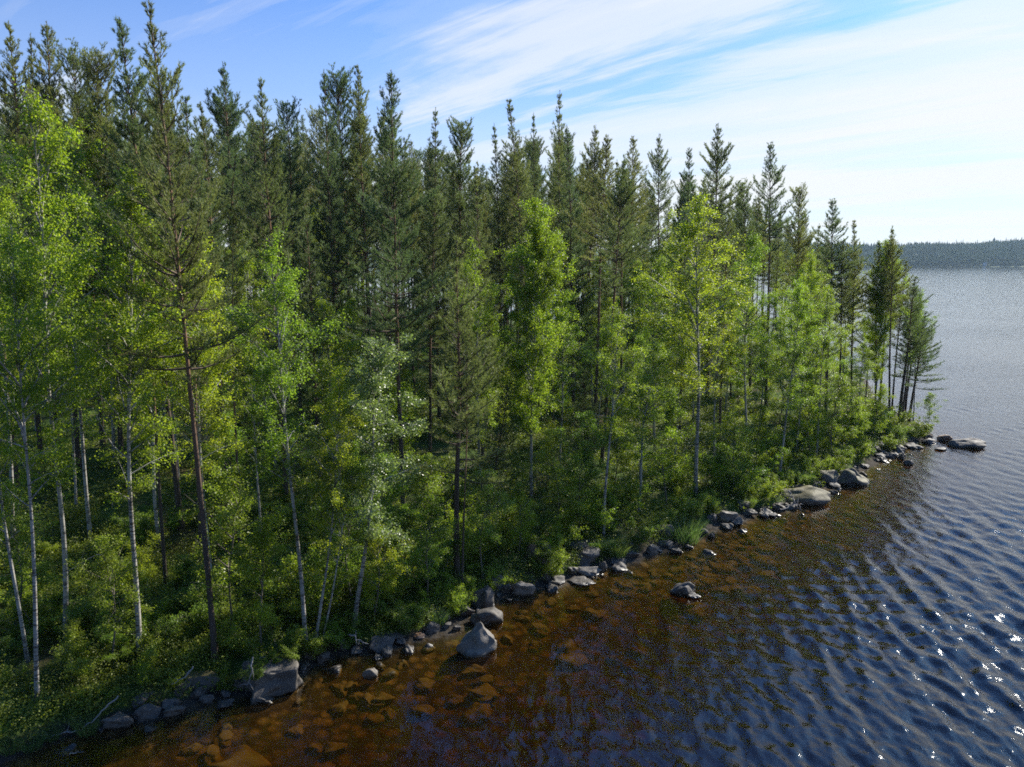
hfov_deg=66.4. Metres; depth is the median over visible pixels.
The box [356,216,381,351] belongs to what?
pine tree
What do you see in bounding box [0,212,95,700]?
birch tree
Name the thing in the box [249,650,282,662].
shrub
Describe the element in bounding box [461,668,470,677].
stone
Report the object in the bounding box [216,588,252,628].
shrub
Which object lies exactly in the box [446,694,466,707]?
stone
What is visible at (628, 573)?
boulder
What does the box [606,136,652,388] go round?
pine tree
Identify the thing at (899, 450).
stone
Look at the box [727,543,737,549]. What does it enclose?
stone
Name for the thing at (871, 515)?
stone
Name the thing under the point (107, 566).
sapling
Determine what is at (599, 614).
stone
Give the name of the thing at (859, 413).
sapling
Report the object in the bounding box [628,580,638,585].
stone
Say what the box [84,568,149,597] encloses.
shrub
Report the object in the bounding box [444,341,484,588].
pine tree
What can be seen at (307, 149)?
pine tree
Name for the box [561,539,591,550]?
boulder
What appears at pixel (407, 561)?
shrub
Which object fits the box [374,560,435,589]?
shrub
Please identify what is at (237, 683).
stone
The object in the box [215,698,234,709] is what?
stone
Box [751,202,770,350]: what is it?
pine tree
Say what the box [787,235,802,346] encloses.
pine tree
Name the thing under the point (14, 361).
sapling
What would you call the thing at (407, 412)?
sapling
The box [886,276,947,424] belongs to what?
pine tree
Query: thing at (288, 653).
shrub
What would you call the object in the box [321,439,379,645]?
birch tree
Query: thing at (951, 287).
lake water
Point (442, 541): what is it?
shrub
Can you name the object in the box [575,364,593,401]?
sapling
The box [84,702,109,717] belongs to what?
grass tuft
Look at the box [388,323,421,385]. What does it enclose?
sapling
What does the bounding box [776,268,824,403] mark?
birch tree
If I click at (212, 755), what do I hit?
stone
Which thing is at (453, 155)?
pine tree
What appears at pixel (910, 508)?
stone
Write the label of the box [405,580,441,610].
shrub
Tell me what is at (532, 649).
stone
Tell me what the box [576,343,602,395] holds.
sapling
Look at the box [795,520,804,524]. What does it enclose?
stone
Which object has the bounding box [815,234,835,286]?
pine tree
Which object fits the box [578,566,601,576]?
boulder
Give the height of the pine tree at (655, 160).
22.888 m
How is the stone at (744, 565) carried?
on the ground
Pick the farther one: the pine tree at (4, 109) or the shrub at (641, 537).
the pine tree at (4, 109)
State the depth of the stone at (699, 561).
31.93 m
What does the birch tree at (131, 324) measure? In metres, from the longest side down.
14.406 x 5.640 x 4.184 m
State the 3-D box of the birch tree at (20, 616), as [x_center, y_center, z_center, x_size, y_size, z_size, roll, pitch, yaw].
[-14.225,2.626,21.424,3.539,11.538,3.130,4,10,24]
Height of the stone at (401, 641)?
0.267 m
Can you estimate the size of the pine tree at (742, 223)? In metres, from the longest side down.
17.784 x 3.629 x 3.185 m
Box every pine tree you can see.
[0,20,61,474]
[0,33,93,448]
[0,80,25,310]
[0,126,28,354]
[0,126,58,509]
[1,89,20,141]
[5,72,26,195]
[10,21,113,469]
[15,89,75,327]
[43,37,114,448]
[62,15,223,530]
[64,41,159,458]
[67,90,98,329]
[75,91,125,422]
[80,99,128,347]
[94,0,267,660]
[106,94,150,185]
[120,117,162,210]
[120,161,177,584]
[144,104,180,336]
[147,95,256,559]
[148,110,182,199]
[149,115,181,339]
[156,296,232,468]
[169,128,194,239]
[170,61,263,451]
[170,115,209,225]
[173,101,265,504]
[178,122,193,194]
[180,113,241,420]
[190,115,228,219]
[201,100,255,323]
[213,225,267,559]
[214,131,235,291]
[219,77,321,506]
[228,138,255,309]
[228,156,256,311]
[233,119,269,349]
[236,119,261,288]
[237,133,300,386]
[238,132,311,434]
[246,121,270,320]
[248,133,283,341]
[255,181,310,373]
[256,96,319,425]
[271,185,346,477]
[284,143,311,354]
[285,128,317,320]
[289,116,312,319]
[294,69,381,411]
[298,62,383,412]
[298,105,330,349]
[298,114,322,215]
[301,129,320,240]
[304,69,455,523]
[304,135,349,343]
[305,144,367,401]
[314,65,409,404]
[343,99,382,362]
[345,126,380,356]
[354,180,429,457]
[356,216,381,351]
[357,115,417,338]
[372,110,408,337]
[378,162,417,430]
[382,147,431,406]
[386,118,402,304]
[392,142,422,351]
[398,161,470,452]
[399,107,470,421]
[401,142,423,329]
[408,159,423,343]
[412,147,458,343]
[413,148,425,327]
[420,147,443,290]
[421,235,516,579]
[433,145,455,352]
[437,116,502,410]
[440,150,454,305]
[443,175,509,456]
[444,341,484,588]
[445,154,456,221]
[445,159,467,234]
[447,158,464,268]
[455,162,475,337]
[456,160,495,359]
[462,165,501,296]
[464,123,529,422]
[470,165,519,332]
[475,168,509,372]
[484,99,555,428]
[484,180,496,256]
[485,160,527,393]
[490,166,506,256]
[491,149,515,346]
[493,152,546,387]
[494,143,525,350]
[510,113,567,405]
[510,138,549,379]
[521,135,556,234]
[523,90,601,392]
[542,125,603,413]
[543,134,578,377]
[543,141,570,204]
[547,129,580,352]
[555,166,593,368]
[565,133,641,443]
[566,159,595,377]
[572,162,599,332]
[573,125,613,384]
[573,201,596,299]
[579,197,598,297]
[580,160,643,393]
[580,170,607,283]
[586,154,649,463]
[591,172,646,416]
[595,166,611,256]
[602,188,618,272]
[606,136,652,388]
[618,180,652,367]
[634,133,677,360]
[634,172,659,260]
[634,204,652,329]
[638,191,668,341]
[642,148,718,391]
[649,182,709,432]
[654,197,674,314]
[661,191,694,394]
[666,182,694,253]
[685,124,753,397]
[690,193,759,441]
[691,177,714,365]
[692,190,728,376]
[703,192,736,373]
[708,208,727,354]
[714,225,756,399]
[727,195,744,342]
[729,177,765,391]
[734,200,745,341]
[736,196,768,373]
[742,195,771,350]
[744,141,810,410]
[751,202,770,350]
[754,216,781,370]
[758,220,772,350]
[762,225,789,359]
[767,215,787,381]
[767,223,793,319]
[768,215,783,340]
[778,182,816,403]
[779,226,797,360]
[785,230,818,378]
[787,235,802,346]
[794,219,813,261]
[796,223,843,406]
[805,198,871,416]
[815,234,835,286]
[817,237,837,384]
[819,239,863,418]
[829,220,877,412]
[849,303,894,401]
[854,242,893,412]
[866,271,910,402]
[871,225,913,429]
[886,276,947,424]
[891,260,924,409]
[894,285,931,411]
[898,298,941,408]
[902,311,948,422]
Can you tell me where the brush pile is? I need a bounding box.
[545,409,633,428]
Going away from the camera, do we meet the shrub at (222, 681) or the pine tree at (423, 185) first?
the shrub at (222, 681)
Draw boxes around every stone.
[60,743,76,758]
[96,727,104,732]
[131,692,148,709]
[144,725,158,736]
[163,705,186,719]
[178,743,201,755]
[189,686,207,698]
[203,744,221,765]
[212,730,233,748]
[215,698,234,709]
[219,723,232,733]
[220,689,230,698]
[232,679,245,690]
[255,696,273,705]
[287,724,303,737]
[294,698,303,705]
[300,665,306,673]
[301,661,309,667]
[307,743,321,754]
[319,762,335,766]
[323,742,347,756]
[324,664,341,678]
[330,700,348,715]
[334,684,347,696]
[344,681,357,691]
[348,692,363,703]
[350,645,363,654]
[360,693,374,708]
[365,713,383,725]
[371,702,383,707]
[372,692,394,704]
[374,654,382,661]
[376,661,385,670]
[381,645,392,657]
[383,707,395,720]
[395,637,405,645]
[401,644,413,655]
[407,704,434,716]
[415,678,434,692]
[423,643,434,653]
[439,613,450,620]
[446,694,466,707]
[460,702,492,725]
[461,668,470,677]
[465,664,486,676]
[467,683,500,699]
[468,692,478,702]
[471,675,492,686]
[477,694,497,706]
[493,633,497,642]
[502,634,512,643]
[512,615,523,620]
[515,610,527,615]
[518,615,529,622]
[528,646,538,652]
[529,640,543,648]
[531,623,550,635]
[535,610,544,617]
[546,583,557,593]
[546,600,556,605]
[547,580,557,584]
[551,575,564,584]
[555,652,588,669]
[556,637,576,654]
[563,648,582,653]
[566,605,579,612]
[567,567,577,574]
[581,608,597,619]
[585,591,598,597]
[588,610,604,618]
[609,588,618,595]
[612,562,627,573]
[615,581,623,587]
[616,592,631,598]
[621,582,633,588]
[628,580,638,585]
[628,646,648,656]
[635,574,643,579]
[637,585,651,592]
[638,582,651,587]
[648,580,657,585]
[651,571,659,578]
[662,573,673,577]
[662,625,676,636]
[668,567,681,573]
[670,548,683,553]
[671,615,686,623]
[673,578,682,581]
[677,565,687,570]
[677,602,706,619]
[684,544,693,549]
[686,555,695,559]
[689,564,699,573]
[690,580,706,589]
[693,559,704,564]
[694,573,705,581]
[696,590,705,593]
[698,549,715,558]
[698,576,715,586]
[700,566,711,572]
[701,572,719,583]
[705,557,715,560]
[708,561,717,567]
[711,564,727,574]
[711,585,733,597]
[716,544,726,547]
[719,577,736,586]
[720,523,733,530]
[723,564,737,573]
[725,560,737,567]
[725,643,735,649]
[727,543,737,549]
[727,629,743,637]
[728,554,743,560]
[728,584,743,595]
[730,516,743,525]
[735,529,747,537]
[736,499,750,510]
[736,544,746,550]
[736,557,746,563]
[737,539,748,544]
[737,552,749,557]
[738,586,761,600]
[739,561,753,569]
[742,508,757,515]
[744,551,758,558]
[746,537,755,544]
[750,604,762,612]
[751,555,770,565]
[751,570,774,581]
[756,544,776,553]
[759,507,770,513]
[759,510,768,518]
[764,529,773,532]
[765,559,786,569]
[765,597,777,605]
[770,521,779,525]
[772,502,785,510]
[776,531,787,538]
[776,569,793,577]
[785,503,797,510]
[785,536,796,543]
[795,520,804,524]
[795,583,812,591]
[798,513,806,519]
[810,517,819,522]
[812,480,820,487]
[817,539,831,547]
[823,511,833,515]
[823,535,837,541]
[828,490,838,495]
[829,482,840,488]
[831,519,845,525]
[832,543,853,556]
[840,510,852,516]
[851,522,861,526]
[856,505,871,511]
[857,555,865,560]
[859,472,867,477]
[860,464,868,468]
[861,500,869,505]
[864,509,879,516]
[865,512,877,518]
[869,501,878,507]
[874,452,886,458]
[877,457,887,462]
[889,453,897,458]
[892,505,907,513]
[893,447,904,452]
[897,474,908,477]
[901,478,913,482]
[902,504,920,511]
[923,434,933,438]
[935,456,945,460]
[955,522,966,529]
[975,450,987,453]
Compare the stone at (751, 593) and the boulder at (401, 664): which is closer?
the boulder at (401, 664)
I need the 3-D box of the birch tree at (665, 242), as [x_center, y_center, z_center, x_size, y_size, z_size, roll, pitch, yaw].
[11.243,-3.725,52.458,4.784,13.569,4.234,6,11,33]
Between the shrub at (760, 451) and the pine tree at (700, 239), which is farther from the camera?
the pine tree at (700, 239)
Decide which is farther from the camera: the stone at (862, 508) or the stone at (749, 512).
the stone at (862, 508)
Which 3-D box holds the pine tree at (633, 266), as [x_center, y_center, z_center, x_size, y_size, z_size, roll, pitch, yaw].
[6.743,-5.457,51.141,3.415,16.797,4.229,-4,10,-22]
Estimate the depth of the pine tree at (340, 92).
44.92 m
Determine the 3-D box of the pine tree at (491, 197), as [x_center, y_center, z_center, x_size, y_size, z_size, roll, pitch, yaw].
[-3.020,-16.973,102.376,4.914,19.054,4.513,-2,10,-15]
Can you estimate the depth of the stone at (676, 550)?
32.52 m
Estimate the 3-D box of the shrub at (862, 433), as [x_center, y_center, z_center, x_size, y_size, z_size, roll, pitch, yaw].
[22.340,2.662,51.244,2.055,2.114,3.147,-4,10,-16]
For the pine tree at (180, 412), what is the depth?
37.18 m
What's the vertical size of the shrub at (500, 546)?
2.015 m
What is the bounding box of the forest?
[784,237,1023,265]
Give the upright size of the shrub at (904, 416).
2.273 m
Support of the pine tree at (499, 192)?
on the ground
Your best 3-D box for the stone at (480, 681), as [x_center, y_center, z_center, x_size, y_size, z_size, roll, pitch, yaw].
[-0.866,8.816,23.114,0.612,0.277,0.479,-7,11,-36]
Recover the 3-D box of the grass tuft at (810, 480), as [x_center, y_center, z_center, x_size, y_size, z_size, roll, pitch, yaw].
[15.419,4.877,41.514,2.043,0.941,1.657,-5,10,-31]
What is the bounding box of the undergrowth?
[0,306,929,747]
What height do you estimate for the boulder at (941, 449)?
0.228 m
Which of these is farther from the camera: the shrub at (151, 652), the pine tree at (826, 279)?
the pine tree at (826, 279)
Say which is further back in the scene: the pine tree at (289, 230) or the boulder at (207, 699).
the pine tree at (289, 230)
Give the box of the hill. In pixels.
[221,250,1023,266]
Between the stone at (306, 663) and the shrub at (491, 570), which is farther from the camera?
the shrub at (491, 570)
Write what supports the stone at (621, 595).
on the ground
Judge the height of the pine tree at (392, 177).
18.796 m
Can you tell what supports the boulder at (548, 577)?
on the ground
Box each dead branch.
[62,547,129,573]
[83,696,118,727]
[172,666,193,683]
[241,657,253,688]
[349,633,367,644]
[788,491,803,510]
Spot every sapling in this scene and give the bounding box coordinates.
[0,479,77,625]
[6,347,27,381]
[64,531,156,660]
[119,360,127,397]
[174,462,297,621]
[201,410,259,519]
[219,321,248,389]
[222,513,296,655]
[250,377,275,414]
[285,343,295,373]
[287,366,311,403]
[306,479,390,600]
[347,510,410,621]
[351,376,421,495]
[352,451,411,557]
[368,358,434,418]
[384,379,424,449]
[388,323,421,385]
[390,452,473,544]
[403,490,461,597]
[407,315,432,372]
[422,364,440,407]
[450,466,517,578]
[461,344,498,415]
[467,375,506,466]
[468,384,518,502]
[494,366,514,437]
[501,481,538,557]
[504,426,595,528]
[508,351,534,399]
[514,338,546,392]
[537,348,568,422]
[544,383,580,436]
[554,411,616,500]
[558,369,607,471]
[560,438,609,532]
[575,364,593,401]
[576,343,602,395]
[583,338,623,406]
[584,343,618,401]
[587,322,602,362]
[596,414,639,483]
[610,396,624,428]
[615,402,633,437]
[617,333,636,375]
[623,329,661,393]
[627,392,697,508]
[644,333,690,410]
[682,371,702,412]
[700,351,710,372]
[707,411,758,485]
[723,351,750,397]
[727,374,752,419]
[733,402,780,466]
[746,327,761,377]
[752,353,777,395]
[754,312,772,347]
[763,351,807,426]
[774,321,791,350]
[782,381,832,455]
[789,361,824,420]
[804,372,874,455]
[812,345,838,397]
[825,334,846,381]
[830,385,856,417]
[831,360,850,379]
[833,343,859,388]
[846,396,871,448]
[860,383,896,441]
[913,392,944,423]
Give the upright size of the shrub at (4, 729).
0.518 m
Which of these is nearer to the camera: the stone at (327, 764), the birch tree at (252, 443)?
the stone at (327, 764)
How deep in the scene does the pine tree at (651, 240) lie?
79.22 m
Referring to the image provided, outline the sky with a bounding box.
[0,0,1023,249]
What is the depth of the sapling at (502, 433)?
35.21 m
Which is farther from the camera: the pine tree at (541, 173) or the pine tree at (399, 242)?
the pine tree at (541, 173)
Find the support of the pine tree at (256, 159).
on the ground
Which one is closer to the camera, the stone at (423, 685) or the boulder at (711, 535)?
the stone at (423, 685)
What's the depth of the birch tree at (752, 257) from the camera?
43.09 m
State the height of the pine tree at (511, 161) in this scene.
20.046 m
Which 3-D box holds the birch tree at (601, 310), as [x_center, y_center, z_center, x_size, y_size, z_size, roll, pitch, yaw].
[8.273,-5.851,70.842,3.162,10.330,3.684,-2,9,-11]
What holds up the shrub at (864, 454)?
on the ground
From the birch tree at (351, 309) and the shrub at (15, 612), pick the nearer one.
the shrub at (15, 612)
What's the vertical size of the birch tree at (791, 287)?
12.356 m
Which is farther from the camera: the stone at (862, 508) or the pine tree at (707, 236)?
the pine tree at (707, 236)
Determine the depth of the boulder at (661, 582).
29.98 m
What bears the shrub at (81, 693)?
on the ground
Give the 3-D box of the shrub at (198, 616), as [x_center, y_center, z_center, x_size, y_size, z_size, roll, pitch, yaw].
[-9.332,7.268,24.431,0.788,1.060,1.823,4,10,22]
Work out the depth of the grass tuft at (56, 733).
19.83 m
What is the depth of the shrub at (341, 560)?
27.52 m
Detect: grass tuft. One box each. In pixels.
[0,729,28,756]
[15,730,48,752]
[31,719,65,742]
[63,709,94,730]
[69,713,105,738]
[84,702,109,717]
[427,604,453,624]
[429,582,480,613]
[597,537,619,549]
[603,535,630,557]
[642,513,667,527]
[658,508,711,545]
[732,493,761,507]
[789,468,820,484]
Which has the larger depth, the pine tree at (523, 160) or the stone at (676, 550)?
the pine tree at (523, 160)
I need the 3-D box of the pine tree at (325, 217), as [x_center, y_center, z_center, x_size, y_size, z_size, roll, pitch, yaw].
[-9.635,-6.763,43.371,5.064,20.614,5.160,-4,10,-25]
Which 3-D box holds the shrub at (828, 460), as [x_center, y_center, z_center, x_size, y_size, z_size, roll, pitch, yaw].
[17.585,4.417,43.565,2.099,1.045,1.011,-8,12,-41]
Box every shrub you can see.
[0,551,49,579]
[0,562,46,586]
[0,571,57,605]
[0,583,79,641]
[0,597,38,623]
[0,624,47,655]
[0,661,32,688]
[0,722,9,733]
[20,534,61,555]
[30,578,119,630]
[42,602,108,633]
[49,614,99,682]
[70,680,119,702]
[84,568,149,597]
[90,612,116,647]
[94,528,168,578]
[100,619,148,661]
[111,506,159,534]
[121,580,150,609]
[124,610,190,651]
[126,523,153,546]
[126,612,160,628]
[128,563,159,580]
[132,659,163,686]
[133,629,164,667]
[138,500,187,534]
[141,594,179,628]
[161,670,182,686]
[169,557,201,585]
[174,551,228,587]
[174,573,205,614]
[185,561,232,625]
[188,599,233,630]
[203,598,255,656]
[212,663,238,691]
[215,525,248,543]
[215,604,262,656]
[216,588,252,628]
[225,554,261,583]
[236,666,266,680]
[239,622,311,656]
[246,652,263,679]
[247,597,287,621]
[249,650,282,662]
[251,482,289,514]
[257,651,279,664]
[259,561,287,599]
[261,546,315,579]
[263,494,290,513]
[269,552,367,623]
[272,493,305,529]
[276,565,320,625]
[278,645,301,660]
[281,533,359,597]
[292,489,337,532]
[294,532,317,548]
[297,621,328,659]
[299,524,335,545]
[304,545,369,588]
[318,610,364,650]
[341,473,369,484]
[344,542,409,582]
[349,556,405,600]
[350,513,415,546]
[350,559,428,603]
[354,590,394,618]
[368,458,416,479]
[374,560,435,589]
[378,496,417,527]
[381,595,432,632]
[385,534,431,555]
[398,554,416,570]
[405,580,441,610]
[406,492,426,519]
[408,531,467,589]
[429,574,476,615]
[431,532,460,562]
[440,491,504,557]
[440,568,512,596]
[442,470,487,507]
[477,502,522,557]
[484,563,500,578]
[526,541,571,576]
[529,531,567,562]
[542,502,588,546]
[566,477,619,522]
[567,480,650,532]
[586,483,624,509]
[588,541,618,555]
[611,478,649,506]
[621,520,663,545]
[651,443,705,486]
[651,509,676,523]
[660,504,689,523]
[668,482,696,506]
[671,493,708,518]
[698,450,770,496]
[698,489,720,510]
[704,455,771,489]
[706,454,755,480]
[710,436,791,471]
[712,429,779,462]
[738,491,758,503]
[743,480,783,499]
[749,482,776,497]
[757,432,794,454]
[768,471,788,491]
[775,467,794,484]
[776,425,807,446]
[776,430,797,453]
[777,453,794,468]
[779,404,830,437]
[782,412,856,450]
[794,472,816,484]
[795,451,826,475]
[799,446,821,464]
[814,455,838,468]
[818,455,852,471]
[829,406,874,436]
[829,444,854,465]
[832,446,859,465]
[833,407,894,435]
[834,412,874,440]
[843,445,871,460]
[849,435,873,455]
[858,437,877,455]
[862,403,916,430]
[868,415,893,431]
[881,434,898,449]
[883,422,914,440]
[902,422,932,439]
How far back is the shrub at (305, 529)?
30.56 m
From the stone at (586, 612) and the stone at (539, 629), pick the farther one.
the stone at (586, 612)
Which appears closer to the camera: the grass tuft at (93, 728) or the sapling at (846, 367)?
the grass tuft at (93, 728)
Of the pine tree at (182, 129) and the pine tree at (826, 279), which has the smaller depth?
the pine tree at (182, 129)
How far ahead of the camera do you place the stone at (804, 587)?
30.14 m
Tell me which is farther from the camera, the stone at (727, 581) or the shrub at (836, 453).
the shrub at (836, 453)
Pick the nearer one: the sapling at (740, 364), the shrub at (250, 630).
the shrub at (250, 630)
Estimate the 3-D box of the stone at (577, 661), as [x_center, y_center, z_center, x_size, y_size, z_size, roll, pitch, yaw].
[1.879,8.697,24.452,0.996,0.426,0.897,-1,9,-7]
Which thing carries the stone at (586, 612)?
on the ground
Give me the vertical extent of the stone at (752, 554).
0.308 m
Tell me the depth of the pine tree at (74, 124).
62.85 m
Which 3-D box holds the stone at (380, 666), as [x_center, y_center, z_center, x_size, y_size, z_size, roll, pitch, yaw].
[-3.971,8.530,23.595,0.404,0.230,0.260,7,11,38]
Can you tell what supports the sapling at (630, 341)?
on the ground
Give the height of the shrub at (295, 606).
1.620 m
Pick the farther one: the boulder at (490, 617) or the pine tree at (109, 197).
the pine tree at (109, 197)
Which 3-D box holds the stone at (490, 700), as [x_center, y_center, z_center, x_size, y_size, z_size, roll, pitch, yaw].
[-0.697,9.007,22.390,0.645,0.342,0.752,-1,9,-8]
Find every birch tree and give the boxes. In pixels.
[0,73,158,638]
[0,123,134,538]
[0,183,61,537]
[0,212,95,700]
[0,269,44,430]
[0,293,56,662]
[21,283,111,506]
[49,104,130,458]
[51,164,221,654]
[76,233,200,548]
[118,247,170,444]
[139,225,269,588]
[160,266,208,477]
[170,254,244,442]
[213,226,356,649]
[216,232,287,468]
[218,241,244,393]
[218,339,286,553]
[281,367,366,640]
[288,207,337,360]
[290,292,381,534]
[297,333,434,628]
[320,252,365,340]
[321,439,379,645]
[328,297,376,431]
[442,237,517,493]
[482,196,580,497]
[535,295,592,465]
[569,252,619,408]
[575,302,658,537]
[586,302,626,438]
[590,263,611,324]
[604,339,689,512]
[609,254,652,393]
[618,254,702,450]
[619,256,647,357]
[622,320,673,481]
[623,189,754,495]
[626,261,650,317]
[629,244,677,400]
[644,227,711,417]
[645,288,674,405]
[653,318,711,457]
[659,248,676,373]
[677,258,717,418]
[684,298,749,456]
[700,273,725,354]
[708,230,789,440]
[708,252,735,371]
[713,308,753,413]
[735,320,795,439]
[738,298,763,369]
[752,277,848,473]
[763,250,790,351]
[772,255,813,346]
[775,249,850,452]
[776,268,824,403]
[783,310,817,414]
[787,249,839,395]
[798,288,856,456]
[832,270,868,405]
[839,339,880,443]
[852,239,909,398]
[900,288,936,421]
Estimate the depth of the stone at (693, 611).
27.80 m
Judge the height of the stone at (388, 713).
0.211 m
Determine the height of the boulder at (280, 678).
1.278 m
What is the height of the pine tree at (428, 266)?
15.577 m
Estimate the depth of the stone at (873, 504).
39.58 m
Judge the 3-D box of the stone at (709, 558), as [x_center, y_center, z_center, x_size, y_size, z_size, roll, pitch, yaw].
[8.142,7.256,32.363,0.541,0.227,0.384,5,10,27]
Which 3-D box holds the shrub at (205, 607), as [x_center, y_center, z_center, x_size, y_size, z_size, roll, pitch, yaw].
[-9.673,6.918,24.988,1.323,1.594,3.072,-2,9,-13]
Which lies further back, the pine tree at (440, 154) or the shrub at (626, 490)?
the pine tree at (440, 154)
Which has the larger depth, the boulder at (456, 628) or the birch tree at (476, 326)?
the birch tree at (476, 326)
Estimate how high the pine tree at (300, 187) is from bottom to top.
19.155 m
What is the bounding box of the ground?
[0,284,1023,766]
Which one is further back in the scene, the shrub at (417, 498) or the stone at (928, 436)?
the stone at (928, 436)
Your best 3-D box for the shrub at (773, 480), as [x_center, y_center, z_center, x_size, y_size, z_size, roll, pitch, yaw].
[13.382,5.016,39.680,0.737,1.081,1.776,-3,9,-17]
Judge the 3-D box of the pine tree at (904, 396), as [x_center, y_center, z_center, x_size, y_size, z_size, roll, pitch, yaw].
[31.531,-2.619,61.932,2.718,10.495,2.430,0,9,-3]
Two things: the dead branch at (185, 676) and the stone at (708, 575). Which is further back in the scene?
the stone at (708, 575)
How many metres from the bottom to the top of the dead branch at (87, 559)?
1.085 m
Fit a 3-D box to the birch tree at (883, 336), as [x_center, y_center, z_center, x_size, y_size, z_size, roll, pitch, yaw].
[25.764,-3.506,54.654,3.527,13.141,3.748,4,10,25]
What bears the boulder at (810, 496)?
on the ground
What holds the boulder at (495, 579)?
on the ground
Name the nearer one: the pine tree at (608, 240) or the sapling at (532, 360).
the sapling at (532, 360)
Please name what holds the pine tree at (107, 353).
on the ground
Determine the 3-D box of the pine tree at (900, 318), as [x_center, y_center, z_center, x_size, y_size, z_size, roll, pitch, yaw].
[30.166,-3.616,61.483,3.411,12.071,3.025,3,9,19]
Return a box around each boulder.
[100,711,135,730]
[132,703,161,721]
[161,698,179,709]
[173,681,190,696]
[184,670,219,689]
[199,694,215,703]
[206,744,271,766]
[242,656,303,706]
[302,651,315,658]
[315,651,329,664]
[362,668,377,680]
[367,636,393,653]
[378,632,405,639]
[378,668,398,680]
[396,660,408,670]
[411,632,424,639]
[424,621,439,633]
[442,622,450,629]
[452,625,460,630]
[456,605,474,616]
[456,622,496,662]
[469,607,502,627]
[471,585,493,608]
[491,575,504,589]
[501,584,511,592]
[510,581,534,596]
[522,543,551,567]
[541,571,552,581]
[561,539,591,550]
[568,576,594,585]
[576,546,599,565]
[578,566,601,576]
[598,561,606,572]
[610,558,625,563]
[624,570,633,577]
[625,549,639,556]
[645,544,658,554]
[656,524,674,537]
[656,579,665,585]
[657,539,672,547]
[669,582,694,598]
[686,592,700,598]
[698,528,708,534]
[706,513,717,521]
[707,532,714,539]
[717,510,737,522]
[768,512,776,517]
[778,485,830,507]
[816,470,839,483]
[838,468,869,488]
[897,453,904,460]
[903,443,923,449]
[903,459,913,466]
[922,438,935,444]
[935,447,946,450]
[936,434,952,442]
[947,438,985,451]
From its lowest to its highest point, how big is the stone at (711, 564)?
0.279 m
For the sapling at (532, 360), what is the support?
on the ground
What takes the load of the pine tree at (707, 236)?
on the ground
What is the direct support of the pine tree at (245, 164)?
on the ground
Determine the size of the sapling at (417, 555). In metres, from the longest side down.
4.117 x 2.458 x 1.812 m
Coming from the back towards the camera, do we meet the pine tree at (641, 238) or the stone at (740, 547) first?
the pine tree at (641, 238)
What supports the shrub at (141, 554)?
on the ground
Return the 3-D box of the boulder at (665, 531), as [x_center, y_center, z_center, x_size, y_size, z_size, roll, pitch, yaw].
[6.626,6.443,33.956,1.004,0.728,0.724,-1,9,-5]
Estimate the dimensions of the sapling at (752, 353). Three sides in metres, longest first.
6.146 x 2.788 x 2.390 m
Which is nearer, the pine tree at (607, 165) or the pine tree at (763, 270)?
the pine tree at (607, 165)
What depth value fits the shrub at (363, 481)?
36.20 m
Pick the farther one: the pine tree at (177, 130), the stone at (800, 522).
the pine tree at (177, 130)
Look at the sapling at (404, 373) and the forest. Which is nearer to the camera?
the sapling at (404, 373)
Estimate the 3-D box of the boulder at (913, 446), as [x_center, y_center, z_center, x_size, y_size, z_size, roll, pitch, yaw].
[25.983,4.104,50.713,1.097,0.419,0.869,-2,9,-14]
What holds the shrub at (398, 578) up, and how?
on the ground
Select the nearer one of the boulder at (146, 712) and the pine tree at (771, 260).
the boulder at (146, 712)
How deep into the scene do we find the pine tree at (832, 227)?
52.81 m
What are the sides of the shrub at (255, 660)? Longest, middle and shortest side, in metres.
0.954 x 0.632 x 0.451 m
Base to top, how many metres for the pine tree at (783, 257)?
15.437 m
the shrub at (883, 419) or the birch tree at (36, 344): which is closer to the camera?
the birch tree at (36, 344)
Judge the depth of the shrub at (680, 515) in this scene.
34.88 m
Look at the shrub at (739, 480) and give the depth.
39.35 m
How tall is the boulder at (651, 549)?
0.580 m
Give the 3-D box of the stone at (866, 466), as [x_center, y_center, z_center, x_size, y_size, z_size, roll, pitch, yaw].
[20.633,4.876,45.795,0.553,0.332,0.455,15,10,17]
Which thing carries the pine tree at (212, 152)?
on the ground
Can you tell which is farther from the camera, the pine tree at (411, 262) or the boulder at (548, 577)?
the pine tree at (411, 262)
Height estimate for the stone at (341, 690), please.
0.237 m
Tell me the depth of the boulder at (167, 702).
21.15 m
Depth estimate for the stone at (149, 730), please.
20.22 m
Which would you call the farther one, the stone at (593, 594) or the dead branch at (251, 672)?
the stone at (593, 594)
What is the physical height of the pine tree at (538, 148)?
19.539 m
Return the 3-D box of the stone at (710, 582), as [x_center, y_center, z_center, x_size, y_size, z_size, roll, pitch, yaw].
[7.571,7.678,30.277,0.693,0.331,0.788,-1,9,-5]
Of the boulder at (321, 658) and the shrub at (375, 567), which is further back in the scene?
the shrub at (375, 567)
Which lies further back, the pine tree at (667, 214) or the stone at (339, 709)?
the pine tree at (667, 214)
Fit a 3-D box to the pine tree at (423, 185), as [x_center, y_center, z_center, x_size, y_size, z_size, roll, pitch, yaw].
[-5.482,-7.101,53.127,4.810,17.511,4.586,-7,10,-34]
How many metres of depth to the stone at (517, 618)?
26.91 m
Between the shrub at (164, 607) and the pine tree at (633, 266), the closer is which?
the shrub at (164, 607)
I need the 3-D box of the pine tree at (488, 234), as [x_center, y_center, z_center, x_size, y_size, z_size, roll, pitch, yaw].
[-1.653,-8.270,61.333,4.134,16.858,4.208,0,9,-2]
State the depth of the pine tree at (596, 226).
84.76 m
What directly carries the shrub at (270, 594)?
on the ground
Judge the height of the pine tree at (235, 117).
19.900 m
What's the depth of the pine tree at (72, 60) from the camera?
36.92 m

